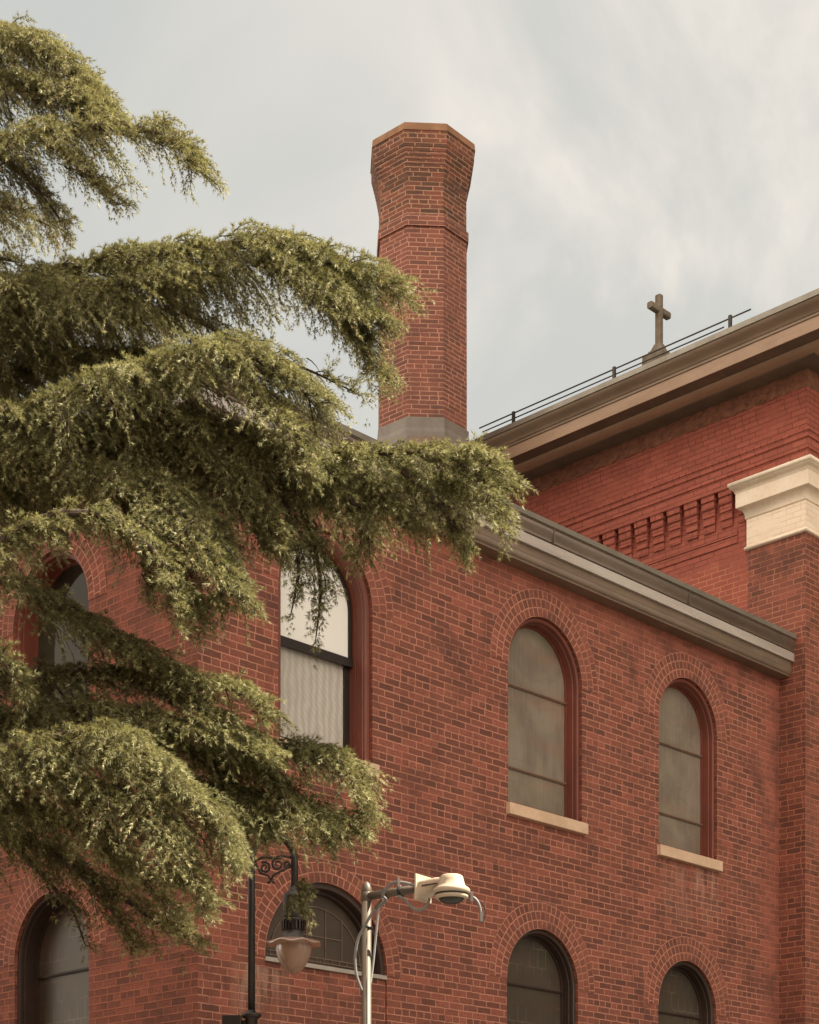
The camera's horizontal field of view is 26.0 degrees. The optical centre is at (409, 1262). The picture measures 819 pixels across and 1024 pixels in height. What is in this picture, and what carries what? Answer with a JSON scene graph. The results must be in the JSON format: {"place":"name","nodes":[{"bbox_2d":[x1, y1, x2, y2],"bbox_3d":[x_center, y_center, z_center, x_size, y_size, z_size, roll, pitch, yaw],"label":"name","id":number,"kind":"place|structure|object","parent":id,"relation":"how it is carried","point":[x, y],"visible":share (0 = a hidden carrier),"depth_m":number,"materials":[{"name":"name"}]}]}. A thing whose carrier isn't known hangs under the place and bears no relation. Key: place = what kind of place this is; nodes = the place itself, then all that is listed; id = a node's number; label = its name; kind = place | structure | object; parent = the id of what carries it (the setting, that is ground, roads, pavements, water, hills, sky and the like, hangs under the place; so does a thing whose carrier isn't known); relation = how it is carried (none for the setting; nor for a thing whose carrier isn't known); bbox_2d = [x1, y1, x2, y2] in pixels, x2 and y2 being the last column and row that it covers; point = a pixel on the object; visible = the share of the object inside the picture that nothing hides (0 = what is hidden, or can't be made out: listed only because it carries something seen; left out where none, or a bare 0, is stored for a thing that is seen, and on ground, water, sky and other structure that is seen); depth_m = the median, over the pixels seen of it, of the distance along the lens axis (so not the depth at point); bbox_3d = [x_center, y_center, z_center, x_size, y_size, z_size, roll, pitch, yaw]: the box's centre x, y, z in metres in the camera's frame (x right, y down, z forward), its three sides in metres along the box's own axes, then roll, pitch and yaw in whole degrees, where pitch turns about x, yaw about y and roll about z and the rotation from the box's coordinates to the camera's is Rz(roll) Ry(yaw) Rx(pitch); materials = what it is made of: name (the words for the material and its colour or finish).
{"place":"outdoors","nodes":[
{"label":"outdoors","id":0,"kind":"place"},
{"bbox_2d":[0,0,818,439],"label":"sky","id":1,"kind":"structure","parent":0,"point":[628,153],"materials":[{"name":"grey"}]},
{"label":"ground","id":2,"kind":"structure","parent":0,"visible":0},
{"bbox_2d":[0,7,538,976],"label":"conifer tree","id":3,"kind":"object","parent":2,"relation":"on","point":[162,471],"visible":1,"depth_m":10.28,"materials":[{"name":"green plant"}]},
{"bbox_2d":[222,835,320,1023],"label":"street lamp","id":4,"kind":"object","parent":2,"relation":"on","point":[293,945],"visible":0.9,"depth_m":13.97,"materials":[{"name":"black metal"}]},
{"bbox_2d":[0,122,796,1023],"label":"brick building","id":5,"kind":"structure","parent":2,"relation":"on","point":[566,740],"depth_m":18.45,"materials":[{"name":"brick"}]},
{"bbox_2d":[17,551,88,766],"bbox_3d":[-3.343,-5.780,17.103,1.263,2.060,0.230,0,0,44],"label":"window","id":6,"kind":"structure","parent":5,"relation":"in","point":[72,574],"depth_m":17.32,"materials":[{"name":"grey glass"}]},
{"bbox_2d":[18,893,88,1023],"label":"window","id":7,"kind":"structure","parent":5,"relation":"in","point":[53,985],"depth_m":17.34,"materials":[{"name":"glass"}]},
{"bbox_2d":[278,531,369,761],"bbox_3d":[-0.875,-5.780,16.614,0.232,2.060,1.195,0,0,44],"label":"window","id":8,"kind":"structure","parent":5,"relation":"in","point":[332,701],"depth_m":16.83,"materials":[{"name":"white glass"}]},
{"bbox_2d":[265,883,384,974],"bbox_3d":[-0.842,-3.143,16.606,0.170,0.785,1.550,0,0,44],"label":"window","id":9,"kind":"structure","parent":5,"relation":"in","point":[338,918],"depth_m":16.78,"materials":[{"name":"glass"}]},
{"bbox_2d":[507,929,574,1023],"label":"window","id":10,"kind":"structure","parent":5,"relation":"in","point":[540,976],"depth_m":18.96,"materials":[{"name":"glass"}]},
{"bbox_2d":[508,618,578,820],"bbox_3d":[1.359,-5.782,18.854,0.175,2.065,1.210,0,0,44],"label":"window","id":11,"kind":"structure","parent":5,"relation":"in","point":[543,682],"depth_m":19.01,"materials":[{"name":"grey glass"}]},
{"bbox_2d":[658,961,712,1023],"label":"window","id":12,"kind":"structure","parent":5,"relation":"in","point":[684,995],"depth_m":20.82,"materials":[{"name":"glass"}]},
{"bbox_2d":[659,678,713,858],"bbox_3d":[3.155,-5.765,20.683,0.175,2.030,1.150,0,0,44],"label":"window","id":13,"kind":"structure","parent":5,"relation":"in","point":[686,730],"depth_m":20.86,"materials":[{"name":"grey glass"}]},
{"bbox_2d":[354,873,485,1023],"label":"camera pole","id":14,"kind":"object","parent":2,"relation":"on","point":[450,888],"visible":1,"depth_m":8.36,"materials":[{"name":"white metal"}]},
{"bbox_2d":[470,288,818,1023],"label":"church","id":15,"kind":"structure","parent":2,"relation":"on","point":[696,464],"depth_m":22.21,"materials":[{"name":"red brick"}]}
]}

